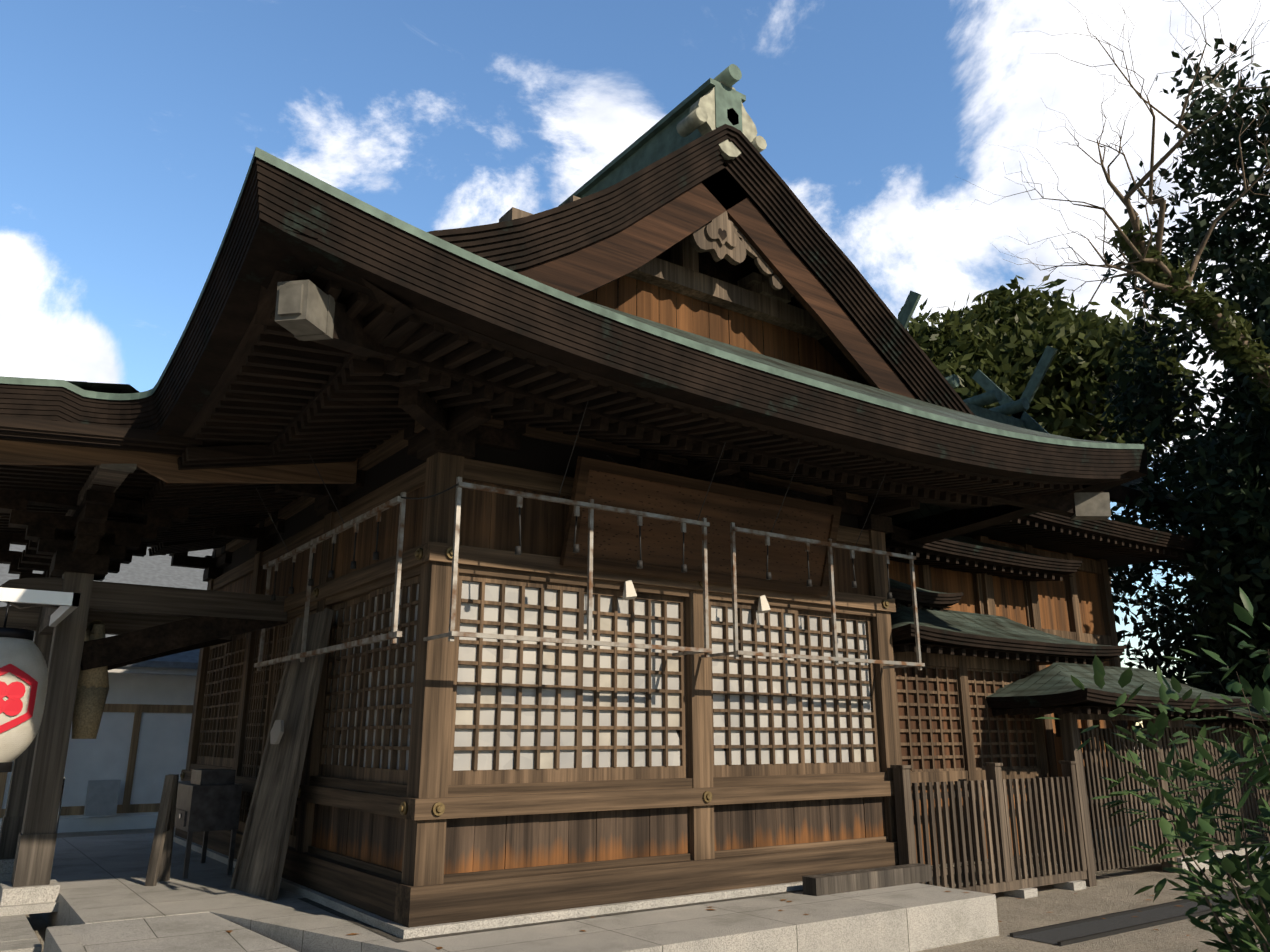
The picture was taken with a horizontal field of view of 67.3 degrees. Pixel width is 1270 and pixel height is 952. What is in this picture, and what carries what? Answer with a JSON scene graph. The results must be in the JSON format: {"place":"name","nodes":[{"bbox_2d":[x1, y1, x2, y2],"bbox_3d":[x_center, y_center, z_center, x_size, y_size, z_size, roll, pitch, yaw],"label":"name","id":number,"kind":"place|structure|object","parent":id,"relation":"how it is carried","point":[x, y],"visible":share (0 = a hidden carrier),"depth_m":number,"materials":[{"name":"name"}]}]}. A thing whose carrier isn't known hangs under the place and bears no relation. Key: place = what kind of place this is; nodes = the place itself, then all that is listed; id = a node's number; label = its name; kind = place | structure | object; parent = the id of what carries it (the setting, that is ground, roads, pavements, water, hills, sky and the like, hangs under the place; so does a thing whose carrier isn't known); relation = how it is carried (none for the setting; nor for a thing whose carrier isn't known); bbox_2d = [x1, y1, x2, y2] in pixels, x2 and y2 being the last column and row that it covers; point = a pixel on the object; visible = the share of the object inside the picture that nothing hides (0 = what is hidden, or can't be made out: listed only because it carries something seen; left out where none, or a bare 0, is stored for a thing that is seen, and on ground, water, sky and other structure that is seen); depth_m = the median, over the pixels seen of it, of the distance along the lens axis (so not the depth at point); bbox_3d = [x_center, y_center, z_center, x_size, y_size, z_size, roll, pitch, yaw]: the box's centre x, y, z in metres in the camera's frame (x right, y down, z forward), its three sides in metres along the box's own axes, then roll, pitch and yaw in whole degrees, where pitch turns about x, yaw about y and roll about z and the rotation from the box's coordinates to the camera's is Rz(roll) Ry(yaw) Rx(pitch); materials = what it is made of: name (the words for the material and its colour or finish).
{"place":"outdoors","nodes":[
{"label":"outdoors","id":0,"kind":"place"},
{"bbox_2d":[0,637,47,761],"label":"paper lantern","id":1,"kind":"object","parent":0,"point":[26,656],"visible":0.83,"depth_m":6.93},
{"bbox_2d":[0,602,34,772],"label":"black lantern rims","id":2,"kind":"object","parent":1,"relation":"attached to","point":[15,633],"visible":0.88,"depth_m":7.02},
{"bbox_2d":[0,664,37,732],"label":"lantern emblem","id":3,"kind":"object","parent":1,"relation":"attached to","point":[14,693],"visible":0.96,"depth_m":6.83,"materials":[{"name":"red paint"}]},
{"bbox_2d":[0,666,196,832],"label":"white office walls","id":4,"kind":"structure","parent":0,"point":[162,747],"depth_m":17.88,"materials":[{"name":"white paint"}]},
{"bbox_2d":[0,704,192,817],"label":"office timber frames","id":5,"kind":"structure","parent":4,"relation":"attached to","point":[126,806],"depth_m":17.81,"materials":[{"name":"brown wood"}]},
{"bbox_2d":[0,544,212,668],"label":"background roof","id":6,"kind":"structure","parent":4,"relation":"on","point":[156,570],"depth_m":21.68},
{"bbox_2d":[83,667,196,815],"bbox_3d":[-13.129,4.285,14.959,15.000,2.870,0.619,11,-19,-34],"label":"office downpipe and boxes","id":7,"kind":"object","parent":4,"relation":"attached to","point":[102,796],"visible":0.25,"depth_m":17.16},
{"bbox_2d":[67,912,298,951],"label":"stone paving slab","id":8,"kind":"structure","parent":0,"point":[201,932],"depth_m":6.66,"materials":[{"name":"grey stone"}]},
{"bbox_2d":[186,452,900,885],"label":"hall posts","id":9,"kind":"object","parent":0,"point":[428,776],"visible":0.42,"depth_m":8.04,"materials":[{"name":"brown wood"}]},
{"bbox_2d":[175,420,425,921],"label":"hall beams","id":10,"kind":"structure","parent":9,"relation":"attached to","point":[365,886],"depth_m":8.15,"materials":[{"name":"brown wood"}]},
{"bbox_2d":[180,547,888,815],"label":"hall brass bosses","id":11,"kind":"object","parent":9,"relation":"attached to","point":[438,808],"visible":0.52,"depth_m":7.17,"materials":[{"name":"gold metal"}]},
{"bbox_2d":[196,573,880,847],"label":"lattice window","id":12,"kind":"structure","parent":9,"relation":"attached to","point":[216,745],"depth_m":8.26,"materials":[{"name":"brown wood"}]},
{"bbox_2d":[325,581,873,770],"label":"window panes","id":13,"kind":"structure","parent":12,"relation":"attached to","point":[464,737],"depth_m":7.98,"materials":[{"name":"white paper"}]},
{"bbox_2d":[165,375,919,581],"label":"hall brackets","id":14,"kind":"object","parent":9,"relation":"on","point":[462,431],"visible":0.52,"depth_m":8.74,"materials":[{"name":"brown wood"}]},
{"bbox_2d":[218,480,868,596],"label":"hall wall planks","id":15,"kind":"object","parent":9,"relation":"attached to","point":[489,520],"visible":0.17,"depth_m":7.92,"materials":[{"name":"brown wood"}]},
{"bbox_2d":[256,401,885,551],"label":"brackets","id":16,"kind":"object","parent":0,"point":[615,462],"visible":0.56,"depth_m":8.11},
{"bbox_2d":[0,124,1147,543],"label":"roof eaves","id":17,"kind":"object","parent":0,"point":[282,220],"visible":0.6,"depth_m":7.21,"materials":[{"name":"brown wood"}]},
{"bbox_2d":[0,147,1143,448],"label":"roof edge","id":18,"kind":"object","parent":17,"relation":"attached to","point":[362,205],"visible":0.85,"depth_m":6.62,"materials":[{"name":"green metal"}]},
{"bbox_2d":[67,381,138,393],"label":"porch roof copper shingles","id":19,"kind":"object","parent":18,"relation":"on","point":[110,388],"visible":0.02,"depth_m":7.79,"materials":[{"name":"metal"}]},
{"bbox_2d":[199,181,1007,509],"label":"eave soffit boards","id":20,"kind":"object","parent":17,"relation":"attached to","point":[725,269],"visible":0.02,"depth_m":8.14,"materials":[{"name":"brown wood"}]},
{"bbox_2d":[0,440,357,483],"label":"beam","id":21,"kind":"structure","parent":20,"relation":"attached to","point":[162,467],"depth_m":7.92,"materials":[{"name":"brown wood"}]},
{"bbox_2d":[0,266,1100,555],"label":"eave rafters","id":22,"kind":"object","parent":20,"relation":"attached to","point":[354,412],"visible":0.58,"depth_m":7.49,"materials":[{"name":"brown wood"}]},
{"bbox_2d":[99,280,1110,519],"bbox_3d":[0.666,-0.325,7.457,9.566,0.344,3.323,4,-16,-14],"label":"beam end","id":23,"kind":"object","parent":20,"relation":"attached to","point":[305,310],"visible":0.85,"depth_m":5.37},
{"bbox_2d":[183,270,1082,506],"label":"eave rafters","id":24,"kind":"object","parent":20,"relation":"attached to","point":[441,388],"visible":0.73,"depth_m":7.22,"materials":[{"name":"brown wood"}]},
{"bbox_2d":[472,184,1123,524],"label":"copper roof shingles","id":25,"kind":"object","parent":17,"relation":"on","point":[925,509],"visible":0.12,"depth_m":9.38,"materials":[{"name":"green metal"}]},
{"bbox_2d":[558,64,745,206],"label":"roof ridge","id":26,"kind":"structure","parent":25,"relation":"on","point":[661,138],"depth_m":9.83,"materials":[{"name":"green metal"}]},
{"bbox_2d":[727,108,738,124],"bbox_3d":[0.960,-3.522,9.349,0.147,0.200,0.001,11,-19,-34],"label":"gold ridge crest","id":27,"kind":"object","parent":26,"relation":"attached to","point":[732,116],"visible":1,"depth_m":9.34,"materials":[{"name":"orange metal"}]},
{"bbox_2d":[676,81,766,159],"bbox_3d":[0.856,-3.467,9.396,0.910,0.836,0.300,11,-19,-34],"label":"ridge-end ornament","id":28,"kind":"object","parent":25,"relation":"on","point":[700,117],"visible":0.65,"depth_m":9.21,"materials":[{"name":"beige metal"}]},
{"bbox_2d":[311,796,885,873],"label":"wainscot planks","id":29,"kind":"object","parent":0,"point":[474,844],"visible":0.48,"depth_m":7.69,"materials":[{"name":"brown wood"}]},
{"bbox_2d":[0,0,1269,739],"label":"sky","id":30,"kind":"structure","parent":0,"point":[131,131],"materials":[{"name":"blue"}]},
{"bbox_2d":[7,740,1269,951],"bbox_3d":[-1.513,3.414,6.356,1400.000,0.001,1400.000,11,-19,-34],"label":"gravel ground","id":31,"kind":"structure","parent":0,"point":[1115,890],"depth_m":9.17,"materials":[{"name":"grey gravel"}]},
{"bbox_2d":[0,881,84,951],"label":"porch granite steps","id":32,"kind":"structure","parent":31,"relation":"on","point":[17,933],"depth_m":6.79,"materials":[{"name":"grey stone"}]},
{"bbox_2d":[0,859,59,916],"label":"porch post bases","id":33,"kind":"object","parent":32,"relation":"on","point":[28,900],"visible":0.57,"depth_m":8.12,"materials":[{"name":"beige stone"}]},
{"bbox_2d":[0,572,93,886],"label":"porch posts","id":34,"kind":"object","parent":33,"relation":"on","point":[28,835],"visible":0.81,"depth_m":8.61,"materials":[{"name":"brown wood"}]},
{"bbox_2d":[0,587,80,626],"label":"aluminium lantern rail","id":35,"kind":"object","parent":34,"relation":"attached to","point":[67,603],"visible":1,"depth_m":7.34,"materials":[{"name":"silver metal"}]},
{"bbox_2d":[0,465,286,639],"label":"porch beams","id":36,"kind":"structure","parent":34,"relation":"on","point":[118,608],"depth_m":9.50,"materials":[{"name":"brown wood"}]},
{"bbox_2d":[72,620,108,738],"bbox_3d":[-5.736,2.145,9.830,0.310,1.085,2.416,11,-19,-34],"label":"porch shimenawa","id":37,"kind":"object","parent":36,"relation":"hanging from","point":[92,692],"visible":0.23,"depth_m":8.87,"materials":[{"name":"beige wicker"}]},
{"bbox_2d":[0,484,287,669],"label":"porch brackets","id":38,"kind":"object","parent":34,"relation":"attached to","point":[87,537],"visible":0.81,"depth_m":9.15,"materials":[{"name":"brown wood"}]},
{"bbox_2d":[41,832,998,951],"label":"granite plinth","id":39,"kind":"object","parent":31,"relation":"on","point":[99,879],"visible":0.4,"depth_m":7.35,"materials":[{"name":"grey stone"}]},
{"bbox_2d":[55,777,64,832],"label":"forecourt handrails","id":40,"kind":"object","parent":39,"relation":"on","point":[60,804],"visible":0.17,"depth_m":10.66,"materials":[{"name":"black metal"}]},
{"bbox_2d":[145,774,178,885],"bbox_3d":[-4.378,3.285,8.893,0.130,0.954,0.380,2,-15,-6],"label":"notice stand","id":41,"kind":"object","parent":39,"relation":"on","point":[160,856],"visible":1,"depth_m":8.87,"materials":[{"name":"brown wood"}]},
{"bbox_2d":[174,769,242,878],"bbox_3d":[-4.449,3.502,9.739,0.480,0.980,1.200,11,-19,-34],"label":"front black chest on legs","id":42,"kind":"object","parent":39,"relation":"on","point":[208,800],"visible":0.77,"depth_m":9.35,"materials":[{"name":"metal"}]},
{"bbox_2d":[230,608,333,900],"bbox_3d":[-3.171,2.439,8.584,0.450,2.429,0.965,11,-19,-34],"label":"leaning door leaf","id":43,"kind":"object","parent":39,"relation":"on","point":[259,866],"visible":0.98,"depth_m":8.49,"materials":[{"name":"brown wood"}]},
{"bbox_2d":[270,720,283,743],"bbox_3d":[-3.219,2.303,8.578,0.055,0.211,0.240,13,-20,-40],"label":"paper notice","id":44,"kind":"object","parent":43,"relation":"attached to","point":[277,732],"visible":1,"depth_m":8.55,"materials":[{"name":"grey paper"}]},
{"bbox_2d":[173,835,802,938],"bbox_3d":[-1.671,4.286,10.860,5.240,0.060,7.810,11,-19,-34],"label":"stone foundation","id":45,"kind":"object","parent":39,"relation":"on","point":[385,925],"visible":0.29,"depth_m":7.25,"materials":[{"name":"grey stone"}]},
{"bbox_2d":[394,400,898,927],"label":"horizontal beams","id":46,"kind":"structure","parent":45,"relation":"on","point":[468,896],"depth_m":7.72,"materials":[{"name":"brown wood"}]},
{"bbox_2d":[297,889,802,941],"bbox_3d":[0.024,3.691,8.589,5.410,0.001,2.160,11,-19,-34],"label":"wall foot grime","id":47,"kind":"object","parent":39,"relation":"on","point":[360,923],"visible":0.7,"depth_m":7.04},
{"bbox_2d":[802,863,931,895],"bbox_3d":[2.109,3.614,8.561,1.530,0.140,0.160,11,-19,-34],"label":"timber baulk","id":48,"kind":"object","parent":39,"relation":"on","point":[844,881],"visible":1,"depth_m":8.44,"materials":[{"name":"brown wood"}]},
{"bbox_2d":[888,536,1123,864],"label":"wall panels","id":49,"kind":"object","parent":39,"relation":"on","point":[1010,600],"depth_m":13.98,"materials":[{"name":"brown wood"}]},
{"bbox_2d":[889,535,1269,714],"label":"copper roofs","id":50,"kind":"structure","parent":49,"relation":"on","point":[1054,678],"depth_m":11.36,"materials":[{"name":"green metal"}]},
{"bbox_2d":[885,485,1269,721],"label":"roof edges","id":51,"kind":"object","parent":50,"relation":"attached to","point":[900,537],"visible":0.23,"depth_m":11.76,"materials":[{"name":"brown wood"}]},
{"bbox_2d":[975,415,1179,500],"bbox_3d":[6.558,-0.194,19.179,5.200,2.300,6.400,11,-19,-34],"label":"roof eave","id":52,"kind":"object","parent":51,"relation":"on","point":[1139,480],"depth_m":17.58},
{"bbox_2d":[886,517,1269,727],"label":"roof rafters","id":53,"kind":"object","parent":50,"relation":"on","point":[1111,550],"visible":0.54,"depth_m":13.02,"materials":[{"name":"brown wood"}]},
{"bbox_2d":[893,535,1240,860],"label":"posts","id":54,"kind":"object","parent":39,"relation":"on","point":[1043,728],"visible":0.27,"depth_m":13.47,"materials":[{"name":"brown wood"}]},
{"bbox_2d":[895,667,1033,768],"bbox_3d":[3.697,2.744,10.794,2.650,1.100,0.010,11,-19,-34],"label":"lattice","id":55,"kind":"object","parent":54,"relation":"attached to","point":[903,735],"depth_m":10.65,"materials":[{"name":"brown wood"}]},
{"bbox_2d":[894,666,1037,771],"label":"lattice screens","id":56,"kind":"object","parent":54,"relation":"attached to","point":[950,730],"visible":0.56,"depth_m":10.68,"materials":[{"name":"brown wood"}]},
{"bbox_3d":[-1.682,2.112,11.553,5.150,4.620,7.644,11,-19,-34],"label":"dark hall interior","id":57,"kind":"object","parent":39,"relation":"on","visible":0},
{"bbox_2d":[254,477,924,670],"bbox_3d":[-0.536,1.389,9.694,5.250,1.170,4.266,11,-19,-34],"label":"hanging rail frame","id":58,"kind":"object","parent":57,"relation":"attached to","point":[394,634],"visible":0.98,"depth_m":7.89,"materials":[{"name":"grey metal"}]},
{"bbox_2d":[271,483,892,600],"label":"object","id":59,"kind":"object","parent":58,"relation":"hanging from","point":[518,552],"visible":1,"depth_m":7.85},
{"bbox_2d":[622,580,770,612],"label":"lintel paper charms","id":60,"kind":"object","parent":57,"relation":"attached to","point":[629,592],"visible":0.96,"depth_m":8.04,"materials":[{"name":"grey paper"}]},
{"bbox_2d":[560,456,841,595],"bbox_3d":[0.710,0.511,8.544,3.020,0.867,0.319,11,-19,-34],"label":"panel frame","id":61,"kind":"object","parent":57,"relation":"on","point":[584,466],"visible":0.88,"depth_m":8.29,"materials":[{"name":"brown wood"}]},
{"bbox_2d":[575,470,831,585],"bbox_3d":[0.706,0.510,8.550,2.980,0.819,0.274,11,-19,-34],"label":"wooden panel","id":62,"kind":"object","parent":61,"relation":"in","point":[616,536],"visible":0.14,"depth_m":8.43,"materials":[{"name":"brown wood"}]},
{"bbox_2d":[514,168,916,398],"bbox_3d":[-1.670,-0.817,12.317,6.754,2.783,8.600,11,-19,-34],"label":"bargeboard","id":63,"kind":"object","parent":57,"relation":"on","point":[637,244],"visible":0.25,"depth_m":9.15,"materials":[{"name":"brown wood"}]},
{"bbox_2d":[981,296,1203,792],"bbox_3d":[13.631,1.734,28.435,7.659,14.995,7.136,11,-19,-34],"label":"broadleaf tree","id":64,"kind":"object","parent":31,"relation":"on","point":[1093,348],"depth_m":27.89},
{"bbox_2d":[957,0,1269,390],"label":"bare tree limbs","id":65,"kind":"object","parent":31,"relation":"on","point":[1133,214],"visible":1,"depth_m":14.31,"materials":[{"name":"brown plant"}]},
{"bbox_2d":[1108,218,1269,411],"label":"ivy","id":66,"kind":"object","parent":65,"relation":"attached to","point":[1229,347],"visible":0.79,"depth_m":14.33,"materials":[{"name":"green plant"}]},
{"bbox_2d":[1059,712,1177,886],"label":"gate posts and leaves","id":67,"kind":"object","parent":31,"relation":"on","point":[1071,731],"visible":0.69,"depth_m":11.39,"materials":[{"name":"brown wood"}]},
{"bbox_2d":[1010,886,1257,945],"bbox_3d":[7.030,4.508,10.404,9.220,0.030,0.460,11,-19,-34],"label":"drain steel edging","id":68,"kind":"object","parent":31,"relation":"in","point":[1111,932],"visible":0.71,"depth_m":8.49,"materials":[{"name":"grey metal"}]},
{"bbox_2d":[1014,890,1257,944],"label":"dark drain pebbles","id":69,"kind":"object","parent":31,"relation":"on","point":[1053,936],"visible":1,"depth_m":8.59,"materials":[{"name":"black gravel"}]},
{"bbox_2d":[1004,846,1269,898],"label":"foundation stones","id":70,"kind":"object","parent":31,"relation":"on","point":[1025,893],"visible":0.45,"depth_m":10.53,"materials":[{"name":"grey stone"}]},
{"bbox_2d":[1035,587,1269,951],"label":"shrub","id":71,"kind":"object","parent":31,"relation":"on","point":[1233,865],"depth_m":3.75,"materials":[{"name":"green plant"}]},
{"bbox_2d":[1081,38,1269,764],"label":"tree","id":72,"kind":"object","parent":31,"relation":"on","point":[1250,280],"visible":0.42,"depth_m":17.25,"materials":[{"name":"green plant"}]},
{"bbox_2d":[1161,720,1269,856],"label":"fence","id":73,"kind":"object","parent":31,"relation":"on","point":[1250,807],"visible":0.44,"depth_m":13.00,"materials":[{"name":"brown wood"}]},
{"bbox_2d":[1165,290,1269,731],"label":"tree","id":74,"kind":"object","parent":31,"relation":"on","point":[1250,518],"visible":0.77,"depth_m":14.95,"materials":[{"name":"green plant"}]},
{"bbox_2d":[1199,664,1269,833],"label":"leaves","id":75,"kind":"object","parent":31,"relation":"on","point":[1262,736],"depth_m":4.38,"materials":[{"name":"green plant"}]},
{"bbox_2d":[499,195,827,340],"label":"gable trim","id":76,"kind":"structure","parent":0,"point":[764,294],"depth_m":9.46,"materials":[{"name":"brown wood"}]},
{"bbox_2d":[311,302,1074,516],"bbox_3d":[0.981,-0.398,8.374,8.149,0.754,1.629,11,-19,-34],"label":"eave hip rafter","id":77,"kind":"object","parent":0,"point":[350,335],"visible":0.14,"depth_m":6.06,"materials":[{"name":"wood"}]},
{"bbox_2d":[577,276,853,381],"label":"gable pediment planks","id":78,"kind":"object","parent":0,"point":[660,305],"visible":0.08,"depth_m":9.61,"materials":[{"name":"brown wood"}]},
{"bbox_2d":[226,881,1231,949],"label":"fallen leaves","id":79,"kind":"object","parent":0,"point":[230,931],"visible":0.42,"depth_m":7.85,"materials":[{"name":"brown plant"}]},
{"bbox_2d":[898,298,1009,372],"bbox_3d":[9.911,1.884,30.905,7.599,15.985,7.007,11,-19,-34],"label":"broadleaf tree","id":80,"kind":"object","parent":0,"point":[924,335],"visible":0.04,"depth_m":30.48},
{"bbox_2d":[898,290,1057,432],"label":"roof finials","id":81,"kind":"object","parent":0,"point":[1016,410],"visible":0.48,"depth_m":20.31,"materials":[{"name":"green metal"}]},
{"bbox_2d":[890,761,1086,893],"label":"fence pickets","id":82,"kind":"object","parent":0,"point":[994,792],"visible":0.94,"depth_m":9.97,"materials":[{"name":"brown wood"}]},
{"bbox_2d":[929,334,1104,440],"bbox_3d":[10.779,2.337,28.732,7.673,13.970,6.874,11,-19,-34],"label":"broadleaf tree","id":83,"kind":"object","parent":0,"point":[969,387],"depth_m":28.11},
{"bbox_2d":[927,262,1112,347],"bbox_3d":[13.076,1.416,31.709,7.892,17.351,7.750,11,-19,-34],"label":"broadleaf tree","id":84,"kind":"object","parent":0,"point":[1000,305],"depth_m":31.53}
]}

